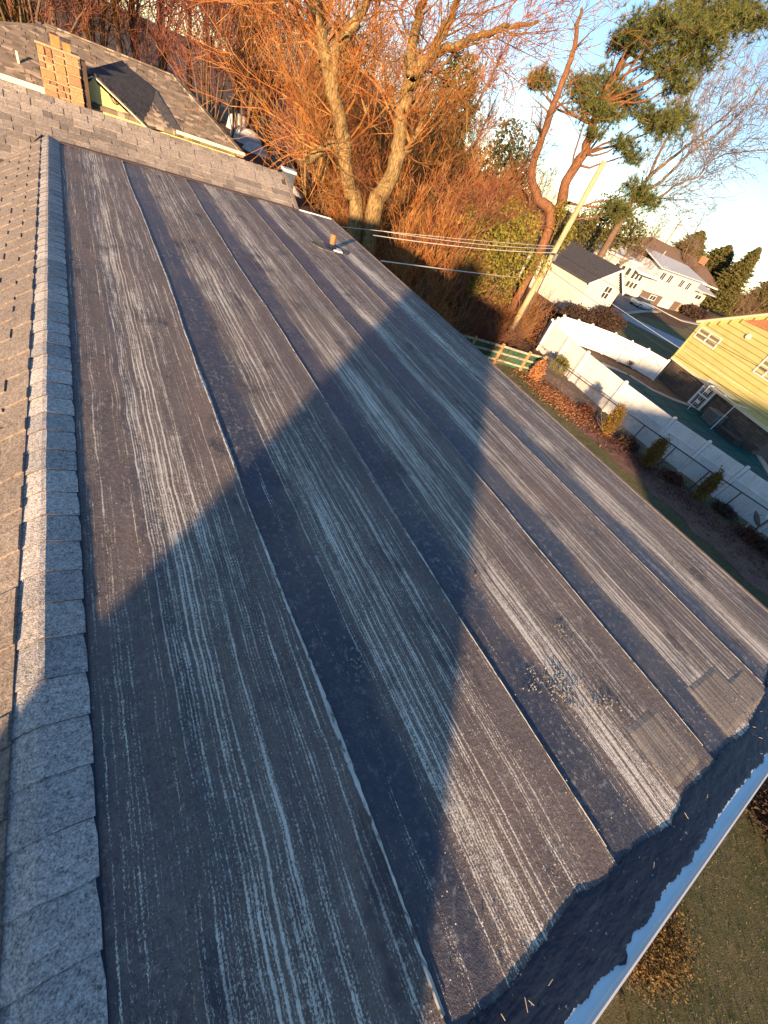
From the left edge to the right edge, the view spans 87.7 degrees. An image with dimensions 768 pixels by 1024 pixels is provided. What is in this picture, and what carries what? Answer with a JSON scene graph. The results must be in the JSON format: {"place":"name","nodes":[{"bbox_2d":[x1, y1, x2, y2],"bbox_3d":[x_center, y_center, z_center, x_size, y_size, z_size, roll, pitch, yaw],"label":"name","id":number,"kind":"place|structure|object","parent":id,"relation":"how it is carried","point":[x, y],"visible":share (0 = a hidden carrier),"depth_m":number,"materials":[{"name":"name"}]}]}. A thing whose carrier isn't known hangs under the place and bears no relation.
{"place":"outdoors","nodes":[
{"label":"outdoors","id":0,"kind":"place"},
{"bbox_2d":[0,3,319,214],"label":"wooded bank","id":1,"kind":"structure","parent":0,"point":[258,160],"depth_m":32.19,"materials":[{"name":"plant"}]},
{"bbox_2d":[0,0,107,35],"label":"sapling clump","id":2,"kind":"object","parent":1,"relation":"on","point":[36,14],"visible":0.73,"depth_m":19.05,"materials":[{"name":"brown plant"}]},
{"bbox_2d":[43,0,177,54],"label":"sapling clump","id":3,"kind":"object","parent":1,"relation":"on","point":[103,40],"visible":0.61,"depth_m":21.92,"materials":[{"name":"brown plant"}]},
{"bbox_2d":[127,0,148,59],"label":"woodland tree","id":4,"kind":"object","parent":1,"relation":"on","point":[130,25],"visible":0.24,"depth_m":24.63,"materials":[{"name":"brown plant"}]},
{"bbox_2d":[74,0,204,72],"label":"sapling clump","id":5,"kind":"object","parent":1,"relation":"on","point":[157,4],"visible":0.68,"depth_m":23.11,"materials":[{"name":"brown plant"}]},
{"bbox_2d":[135,0,210,71],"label":"woodland tree","id":6,"kind":"object","parent":1,"relation":"on","point":[165,55],"visible":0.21,"depth_m":26.64,"materials":[{"name":"brown plant"}]},
{"bbox_2d":[123,0,226,89],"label":"woodland tree","id":7,"kind":"object","parent":1,"relation":"on","point":[189,79],"visible":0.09,"depth_m":38.75,"materials":[{"name":"brown plant"}]},
{"bbox_2d":[144,0,291,124],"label":"sapling clump","id":8,"kind":"object","parent":1,"relation":"on","point":[206,22],"visible":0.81,"depth_m":22.89,"materials":[{"name":"brown plant"}]},
{"bbox_2d":[229,125,260,144],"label":"snow bank","id":9,"kind":"structure","parent":1,"relation":"on","point":[238,133],"depth_m":27.90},
{"bbox_2d":[199,0,303,162],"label":"sapling clump","id":10,"kind":"object","parent":1,"relation":"on","point":[247,116],"visible":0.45,"depth_m":25.52,"materials":[{"name":"brown plant"}]},
{"bbox_2d":[198,1,306,160],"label":"woodland tree","id":11,"kind":"object","parent":1,"relation":"on","point":[268,148],"visible":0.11,"depth_m":30.83,"materials":[{"name":"brown plant"}]},
{"bbox_2d":[242,141,268,158],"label":"snow bank","id":12,"kind":"structure","parent":1,"relation":"on","point":[250,146],"depth_m":27.20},
{"bbox_2d":[211,0,313,146],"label":"sapling clump","id":13,"kind":"object","parent":1,"relation":"on","point":[257,117],"visible":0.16,"depth_m":28.40,"materials":[{"name":"brown plant"}]},
{"bbox_2d":[227,0,369,184],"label":"woodland tree","id":14,"kind":"object","parent":1,"relation":"on","point":[296,167],"visible":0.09,"depth_m":29.90,"materials":[{"name":"brown plant"}]},
{"bbox_2d":[252,0,395,193],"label":"sapling clump","id":15,"kind":"object","parent":1,"relation":"on","point":[292,138],"visible":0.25,"depth_m":27.80,"materials":[{"name":"brown plant"}]},
{"bbox_2d":[242,0,407,204],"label":"young multistem tree","id":16,"kind":"object","parent":1,"relation":"on","point":[309,91],"visible":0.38,"depth_m":21.09,"materials":[{"name":"brown plant"}]},
{"bbox_2d":[280,130,388,235],"bbox_3d":[-2.873,-18.795,24.362,8.867,6.419,8.262,16,42,-10],"label":"brush thicket","id":17,"kind":"object","parent":1,"relation":"on","point":[325,203],"visible":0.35,"depth_m":23.65,"materials":[{"name":"brown plant"}]},
{"bbox_2d":[287,0,428,215],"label":"young multistem tree","id":18,"kind":"object","parent":1,"relation":"on","point":[366,148],"visible":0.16,"depth_m":22.73,"materials":[{"name":"brown plant"}]},
{"bbox_2d":[325,43,448,232],"bbox_3d":[0.051,-20.061,23.482,8.078,10.349,9.035,5,45,-21],"label":"young multistem tree","id":19,"kind":"object","parent":1,"relation":"on","point":[363,168],"visible":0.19,"depth_m":22.75,"materials":[{"name":"brown plant"}]},
{"bbox_2d":[0,80,767,1023],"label":"roof","id":20,"kind":"structure","parent":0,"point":[380,642],"depth_m":1.93,"materials":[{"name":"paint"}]},
{"bbox_2d":[30,0,740,411],"bbox_3d":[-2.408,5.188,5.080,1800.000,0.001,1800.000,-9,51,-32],"label":"ground","id":21,"kind":"structure","parent":0,"point":[660,316],"depth_m":75.03,"materials":[{"name":"soil"}]},
{"bbox_2d":[0,0,55,23],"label":"corner evergreen","id":22,"kind":"object","parent":21,"relation":"on","point":[7,17],"visible":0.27,"depth_m":21.42,"materials":[{"name":"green plant"}]},
{"bbox_2d":[0,20,244,157],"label":"yellow gabled house","id":23,"kind":"structure","parent":21,"relation":"on","point":[54,61],"depth_m":16.19,"materials":[{"name":"brown"}]},
{"bbox_2d":[265,0,396,213],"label":"woodland tree","id":24,"kind":"object","parent":21,"relation":"on","point":[353,10],"visible":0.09,"depth_m":28.69,"materials":[{"name":"brown plant"}]},
{"bbox_2d":[292,169,434,288],"bbox_3d":[-1.179,-14.432,21.866,8.400,6.880,7.827,34,42,11],"label":"brush thicket","id":25,"kind":"object","parent":21,"relation":"on","point":[382,234],"visible":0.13,"depth_m":20.93,"materials":[{"name":"brown plant"}]},
{"bbox_2d":[317,0,420,181],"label":"woodland tree","id":26,"kind":"object","parent":21,"relation":"on","point":[382,51],"visible":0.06,"depth_m":32.04,"materials":[{"name":"brown plant"}]},
{"bbox_2d":[311,1,431,219],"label":"sapling clump","id":27,"kind":"object","parent":21,"relation":"on","point":[369,108],"visible":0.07,"depth_m":31.16,"materials":[{"name":"brown plant"}]},
{"bbox_2d":[340,204,470,318],"bbox_3d":[0.664,-12.969,22.277,8.152,7.268,8.750,16,42,-10],"label":"brush thicket","id":28,"kind":"object","parent":21,"relation":"on","point":[410,260],"visible":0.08,"depth_m":21.11,"materials":[{"name":"brown plant"}]},
{"bbox_2d":[156,0,659,255],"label":"twin trunk tree","id":29,"kind":"object","parent":21,"relation":"on","point":[328,62],"visible":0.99,"depth_m":13.43,"materials":[{"name":"brown plant"}]},
{"bbox_2d":[355,36,487,209],"bbox_3d":[2.534,-29.739,33.002,10.059,13.474,6.406,31,42,7],"label":"shaded evergreen","id":30,"kind":"object","parent":21,"relation":"on","point":[460,86],"visible":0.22,"depth_m":29.79,"materials":[{"name":"green plant"}]},
{"bbox_2d":[361,166,487,312],"bbox_3d":[2.101,-17.982,27.348,10.809,9.834,11.601,31,42,7],"label":"brush thicket","id":31,"kind":"object","parent":21,"relation":"on","point":[439,240],"visible":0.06,"depth_m":25.91,"materials":[{"name":"brown plant"}]},
{"bbox_2d":[362,36,493,272],"bbox_3d":[1.317,-17.521,22.051,7.507,11.044,7.603,1,47,-25],"label":"young multistem tree","id":32,"kind":"object","parent":21,"relation":"on","point":[410,200],"visible":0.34,"depth_m":20.82,"materials":[{"name":"brown plant"}]},
{"bbox_2d":[369,96,500,304],"bbox_3d":[2.055,-12.328,18.474,5.830,8.816,6.419,-5,50,-29],"label":"young multistem tree","id":33,"kind":"object","parent":21,"relation":"on","point":[420,251],"visible":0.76,"depth_m":17.95,"materials":[{"name":"brown plant"}]},
{"bbox_2d":[385,0,488,204],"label":"woodland tree","id":34,"kind":"object","parent":21,"relation":"on","point":[467,1],"visible":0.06,"depth_m":33.24,"materials":[{"name":"brown plant"}]},
{"bbox_2d":[384,50,502,219],"bbox_3d":[4.810,-33.233,37.049,12.104,14.257,9.266,44,45,20],"label":"woodland tree","id":35,"kind":"object","parent":21,"relation":"on","point":[469,117],"visible":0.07,"depth_m":35.36,"materials":[{"name":"brown plant"}]},
{"bbox_2d":[406,263,488,351],"bbox_3d":[2.518,-9.735,20.768,5.724,5.256,6.144,-22,59,-39],"label":"brush thicket","id":36,"kind":"object","parent":21,"relation":"on","point":[445,307],"visible":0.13,"depth_m":20.00,"materials":[{"name":"brown plant"}]},
{"bbox_2d":[382,8,541,290],"bbox_3d":[4.232,-19.847,24.515,8.386,12.377,9.233,6,45,-20],"label":"young multistem tree","id":37,"kind":"object","parent":21,"relation":"on","point":[460,166],"visible":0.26,"depth_m":23.60,"materials":[{"name":"brown plant"}]},
{"bbox_2d":[411,222,518,321],"bbox_3d":[4.579,-17.485,29.224,10.515,7.068,10.136,32,42,7],"label":"brush thicket","id":38,"kind":"object","parent":21,"relation":"on","point":[459,288],"visible":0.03,"depth_m":28.96,"materials":[{"name":"brown plant"}]},
{"bbox_2d":[381,126,550,314],"bbox_3d":[3.172,-13.394,19.841,8.524,9.162,7.622,37,43,13],"label":"young multistem tree","id":39,"kind":"object","parent":21,"relation":"on","point":[487,213],"visible":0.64,"depth_m":18.78,"materials":[{"name":"brown plant"}]},
{"bbox_2d":[439,68,510,236],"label":"woodland tree","id":40,"kind":"object","parent":21,"relation":"on","point":[489,114],"visible":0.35,"depth_m":40.73,"materials":[{"name":"brown plant"}]},
{"bbox_2d":[415,0,541,226],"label":"woodland tree","id":41,"kind":"object","parent":21,"relation":"on","point":[496,66],"visible":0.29,"depth_m":32.02,"materials":[{"name":"brown plant"}]},
{"bbox_2d":[438,264,521,324],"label":"brush thicket","id":42,"kind":"object","parent":21,"relation":"on","point":[478,297],"visible":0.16,"depth_m":28.64,"materials":[{"name":"brown plant"}]},
{"bbox_2d":[439,290,539,366],"bbox_3d":[5.869,-10.603,23.577,6.776,4.727,6.532,19,42,-6],"label":"brush thicket","id":43,"kind":"object","parent":21,"relation":"on","point":[487,333],"visible":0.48,"depth_m":23.10,"materials":[{"name":"brown plant"}]},
{"bbox_2d":[449,187,552,333],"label":"evergreen undergrowth","id":44,"kind":"object","parent":21,"relation":"on","point":[499,238],"visible":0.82,"depth_m":20.55,"materials":[{"name":"green plant"}]},
{"bbox_2d":[466,111,536,286],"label":"cedar tree","id":45,"kind":"object","parent":21,"relation":"on","point":[510,149],"visible":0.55,"depth_m":25.94,"materials":[{"name":"green plant"}]},
{"bbox_2d":[458,275,548,352],"bbox_3d":[7.741,-12.766,26.433,6.740,4.994,6.280,18,42,-8],"label":"brush thicket","id":46,"kind":"object","parent":21,"relation":"on","point":[509,316],"visible":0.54,"depth_m":26.10,"materials":[{"name":"brown plant"}]},
{"bbox_2d":[449,102,564,235],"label":"woodland tree","id":47,"kind":"object","parent":21,"relation":"on","point":[551,128],"visible":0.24,"depth_m":34.75,"materials":[{"name":"brown plant"}]},
{"bbox_2d":[470,316,546,367],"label":"brush thicket","id":48,"kind":"object","parent":21,"relation":"on","point":[512,338],"visible":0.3,"depth_m":23.95,"materials":[{"name":"brown plant"}]},
{"bbox_2d":[457,80,582,310],"bbox_3d":[7.713,-18.582,25.426,6.897,11.641,7.593,-17,56,-37],"label":"young multistem tree","id":49,"kind":"object","parent":21,"relation":"on","point":[531,209],"visible":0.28,"depth_m":24.40,"materials":[{"name":"brown plant"}]},
{"bbox_2d":[483,280,562,342],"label":"brush thicket","id":50,"kind":"object","parent":21,"relation":"on","point":[533,313],"visible":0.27,"depth_m":28.46,"materials":[{"name":"brown plant"}]},
{"bbox_2d":[524,165,567,256],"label":"woodland tree","id":51,"kind":"object","parent":21,"relation":"on","point":[546,178],"visible":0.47,"depth_m":48.77,"materials":[{"name":"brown plant"}]},
{"bbox_2d":[516,198,577,334],"bbox_3d":[9.811,-15.384,25.835,2.365,8.056,2.476,16,42,-10],"label":"ivy mound","id":52,"kind":"object","parent":21,"relation":"on","point":[562,226],"visible":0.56,"depth_m":24.01,"materials":[{"name":"green plant"}]},
{"bbox_2d":[440,290,654,454],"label":"wood litter","id":53,"kind":"object","parent":21,"relation":"on","point":[532,352],"visible":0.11,"depth_m":26.48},
{"bbox_2d":[502,160,606,341],"bbox_3d":[9.422,-14.213,23.161,0.600,9.756,0.531,-9,51,-32],"label":"utility pole","id":54,"kind":"object","parent":21,"relation":"on","point":[553,255],"visible":0.76,"depth_m":22.18,"materials":[{"name":"brown wood"}]},
{"bbox_2d":[498,0,610,335],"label":"dead snag","id":55,"kind":"object","parent":21,"relation":"on","point":[541,202],"visible":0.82,"depth_m":22.22,"materials":[{"name":"brown plant"}]},
{"bbox_2d":[548,355,572,374],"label":"green shrub","id":56,"kind":"object","parent":21,"relation":"on","point":[563,360],"visible":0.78,"depth_m":25.61,"materials":[{"name":"green plant"}]},
{"bbox_2d":[517,237,623,317],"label":"white cottage","id":57,"kind":"structure","parent":21,"relation":"on","point":[565,269],"depth_m":41.87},
{"bbox_2d":[561,301,595,324],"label":"hedge bush","id":58,"kind":"object","parent":21,"relation":"on","point":[582,314],"visible":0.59,"depth_m":37.50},
{"bbox_2d":[588,304,628,332],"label":"hedge bush","id":59,"kind":"object","parent":21,"relation":"on","point":[611,321],"visible":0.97,"depth_m":41.06,"materials":[{"name":"plant"}]},
{"bbox_2d":[565,191,653,260],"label":"roadside conifer","id":60,"kind":"object","parent":21,"relation":"on","point":[590,229],"visible":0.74,"depth_m":52.99,"materials":[{"name":"green plant"}]},
{"bbox_2d":[594,243,642,295],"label":"white outbuilding","id":61,"kind":"structure","parent":21,"relation":"on","point":[632,266],"depth_m":62.03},
{"bbox_2d":[605,208,663,291],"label":"distant bare tree","id":62,"kind":"object","parent":21,"relation":"on","point":[627,254],"visible":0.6,"depth_m":59.92,"materials":[{"name":"brown plant"}]},
{"bbox_2d":[507,0,767,305],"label":"pine tree","id":63,"kind":"object","parent":21,"relation":"on","point":[664,24],"visible":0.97,"depth_m":21.07,"materials":[{"name":"green plant"}]},
{"bbox_2d":[628,204,687,276],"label":"distant bare tree","id":64,"kind":"object","parent":21,"relation":"on","point":[651,238],"visible":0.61,"depth_m":68.52,"materials":[{"name":"brown plant"}]},
{"bbox_2d":[614,243,715,310],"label":"grey split level house","id":65,"kind":"structure","parent":21,"relation":"on","point":[677,286],"depth_m":73.83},
{"bbox_2d":[612,237,720,306],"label":"brown roof house","id":66,"kind":"structure","parent":21,"relation":"on","point":[705,274],"depth_m":100.64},
{"bbox_2d":[597,0,767,258],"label":"spreading bare tree","id":67,"kind":"object","parent":21,"relation":"on","point":[695,139],"visible":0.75,"depth_m":38.46,"materials":[{"name":"brown plant"}]},
{"bbox_2d":[670,230,709,270],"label":"conifer","id":68,"kind":"object","parent":21,"relation":"on","point":[704,237],"visible":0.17,"depth_m":108.83,"materials":[{"name":"green plant"}]},
{"bbox_2d":[677,303,708,319],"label":"round front bush","id":69,"kind":"object","parent":21,"relation":"on","point":[691,310],"visible":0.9,"depth_m":81.51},
{"bbox_2d":[670,198,724,275],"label":"distant bare tree","id":70,"kind":"object","parent":21,"relation":"on","point":[689,244],"visible":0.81,"depth_m":96.60,"materials":[{"name":"brown plant"}]},
{"bbox_2d":[658,312,767,459],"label":"yellow siding house","id":71,"kind":"structure","parent":21,"relation":"on","point":[745,336],"depth_m":29.09,"materials":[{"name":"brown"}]},
{"bbox_2d":[687,379,720,410],"bbox_3d":[24.604,-8.960,30.714,0.130,2.050,1.320,8,44,-18],"label":"door","id":72,"kind":"structure","parent":71,"relation":"in","point":[708,394],"depth_m":30.75,"materials":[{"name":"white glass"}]},
{"bbox_2d":[693,326,722,349],"bbox_3d":[25.158,-13.552,31.061,0.100,0.872,2.362,8,44,-18],"label":"window","id":73,"kind":"structure","parent":71,"relation":"in","point":[707,334],"depth_m":31.02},
{"bbox_2d":[705,245,734,277],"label":"conifer","id":74,"kind":"object","parent":21,"relation":"on","point":[721,259],"visible":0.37,"depth_m":111.77,"materials":[{"name":"green plant"}]},
{"bbox_2d":[701,247,761,315],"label":"conifer","id":75,"kind":"object","parent":21,"relation":"on","point":[733,279],"visible":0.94,"depth_m":106.01,"materials":[{"name":"green plant"}]},
{"bbox_2d":[725,280,767,315],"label":"bare tree","id":76,"kind":"object","parent":21,"relation":"on","point":[759,293],"visible":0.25,"depth_m":106.49,"materials":[{"name":"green plant"}]},
{"bbox_2d":[728,282,766,315],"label":"distant bare tree","id":77,"kind":"object","parent":21,"relation":"on","point":[750,294],"visible":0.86,"depth_m":88.08,"materials":[{"name":"brown plant"}]},
{"bbox_2d":[738,282,767,314],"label":"distant bare tree","id":78,"kind":"object","parent":21,"relation":"on","point":[756,306],"visible":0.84,"depth_m":75.53,"materials":[{"name":"brown plant"}]},
{"bbox_2d":[109,0,767,294],"label":"sky","id":79,"kind":"structure","parent":0,"point":[742,223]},
{"bbox_2d":[495,363,767,1023],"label":"lawn","id":80,"kind":"structure","parent":0,"point":[613,1012],"depth_m":7.00,"materials":[{"name":"plant"}]},
{"bbox_2d":[461,334,547,371],"bbox_3d":[6.275,-9.149,22.921,7.091,1.222,0.233,5,45,-21],"label":"post and rail fence","id":81,"kind":"object","parent":80,"relation":"on","point":[530,359],"visible":0.65,"depth_m":23.27,"materials":[{"name":"green wood"}]},
{"bbox_2d":[511,369,613,454],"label":"fallen leaves","id":82,"kind":"object","parent":80,"relation":"on","point":[554,399],"visible":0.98,"depth_m":22.33,"materials":[{"name":"plant"}]},
{"bbox_2d":[526,372,767,595],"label":"planting bed","id":83,"kind":"object","parent":80,"relation":"on","point":[738,565],"visible":0.8,"depth_m":18.20,"materials":[{"name":"soil"}]},
{"bbox_2d":[521,358,547,383],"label":"golden grass clump","id":84,"kind":"object","parent":83,"relation":"on","point":[537,370],"visible":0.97,"depth_m":23.24,"materials":[{"name":"orange plant"}]},
{"bbox_2d":[575,400,598,416],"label":"dormant bed shrub","id":85,"kind":"object","parent":83,"relation":"on","point":[587,408],"visible":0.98,"depth_m":22.49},
{"bbox_2d":[597,401,633,436],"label":"arborvitae","id":86,"kind":"object","parent":83,"relation":"on","point":[612,420],"visible":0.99,"depth_m":20.59,"materials":[{"name":"yellow plant"}]},
{"bbox_2d":[617,433,641,451],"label":"dormant bed shrub","id":87,"kind":"object","parent":83,"relation":"on","point":[624,439],"visible":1,"depth_m":20.91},
{"bbox_2d":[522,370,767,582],"bbox_3d":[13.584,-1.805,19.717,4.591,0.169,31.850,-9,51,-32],"label":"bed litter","id":88,"kind":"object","parent":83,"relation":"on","point":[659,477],"visible":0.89,"depth_m":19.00,"materials":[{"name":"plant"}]},
{"bbox_2d":[639,434,671,469],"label":"arborvitae","id":89,"kind":"object","parent":83,"relation":"on","point":[655,451],"visible":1,"depth_m":19.30,"materials":[{"name":"green plant"}]},
{"bbox_2d":[662,468,686,485],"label":"dormant bed shrub","id":90,"kind":"object","parent":83,"relation":"on","point":[673,477],"visible":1,"depth_m":19.66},
{"bbox_2d":[692,465,728,500],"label":"arborvitae","id":91,"kind":"object","parent":83,"relation":"on","point":[710,484],"visible":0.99,"depth_m":18.64,"materials":[{"name":"green plant"}]},
{"bbox_2d":[712,498,739,522],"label":"dormant bed shrub","id":92,"kind":"object","parent":83,"relation":"on","point":[726,510],"visible":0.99,"depth_m":18.88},
{"bbox_2d":[733,522,766,548],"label":"dormant bed shrub","id":93,"kind":"object","parent":83,"relation":"on","point":[746,533],"visible":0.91,"depth_m":17.70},
{"bbox_2d":[544,353,767,537],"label":"chain link fence","id":94,"kind":"object","parent":80,"relation":"on","point":[657,434],"visible":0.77,"depth_m":20.32,"materials":[{"name":"metal"}]},
{"bbox_2d":[619,899,714,1023],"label":"gold brown bush","id":95,"kind":"object","parent":80,"relation":"on","point":[663,959],"visible":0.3,"depth_m":5.62,"materials":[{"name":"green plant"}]},
{"bbox_2d":[744,781,767,844],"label":"purple bush","id":96,"kind":"object","parent":80,"relation":"on","point":[761,800],"visible":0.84,"depth_m":8.36,"materials":[{"name":"plant"}]},
{"bbox_2d":[612,293,655,311],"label":"driveway","id":97,"kind":"structure","parent":0,"point":[622,303],"depth_m":63.45,"materials":[{"name":"asphalt"}]},
{"bbox_2d":[630,296,653,310],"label":"parked car","id":98,"kind":"object","parent":97,"relation":"on","point":[644,300],"visible":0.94,"depth_m":65.02,"materials":[{"name":"silver metal"}]},
{"bbox_2d":[615,310,683,347],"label":"street","id":99,"kind":"structure","parent":0,"point":[677,342],"depth_m":53.06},
{"bbox_2d":[599,311,720,375],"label":"lawn","id":100,"kind":"structure","parent":0,"point":[629,332],"depth_m":48.67,"materials":[{"name":"plant"}]},
{"bbox_2d":[590,353,767,530],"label":"pool yard","id":101,"kind":"structure","parent":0,"point":[657,384],"depth_m":32.52,"materials":[{"name":"green soil"}]},
{"bbox_2d":[537,314,670,380],"bbox_3d":[16.890,-13.428,31.817,12.145,1.890,3.400,7,45,-20],"label":"vinyl fence","id":102,"kind":"object","parent":101,"relation":"on","point":[590,336],"visible":0.76,"depth_m":33.08,"materials":[{"name":"plastic"}]},
{"bbox_2d":[536,322,767,536],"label":"vinyl fence","id":103,"kind":"object","parent":101,"relation":"on","point":[593,372],"visible":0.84,"depth_m":21.37,"materials":[{"name":"plastic"}]},
{"bbox_2d":[601,362,767,495],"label":"swimming pool","id":104,"kind":"structure","parent":101,"relation":"on","point":[691,419],"depth_m":28.05,"materials":[{"name":"liquid"}]},
{"bbox_2d":[700,407,728,427],"bbox_3d":[24.033,-6.859,29.164,0.880,1.000,1.180,8,44,-18],"label":"air conditioner","id":105,"kind":"object","parent":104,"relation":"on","point":[711,416],"visible":0.97,"depth_m":28.89,"materials":[{"name":"metal"}]},
{"bbox_2d":[687,385,750,428],"bbox_3d":[24.033,-7.417,28.847,1.510,2.177,2.728,8,44,-18],"label":"patio canopy frame","id":106,"kind":"object","parent":101,"relation":"on","point":[727,393],"visible":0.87,"depth_m":28.20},
{"bbox_2d":[715,425,745,446],"bbox_3d":[24.055,-5.252,27.864,1.000,0.560,1.700,8,44,-18],"label":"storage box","id":107,"kind":"object","parent":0,"point":[729,435],"visible":0.89,"depth_m":27.54,"materials":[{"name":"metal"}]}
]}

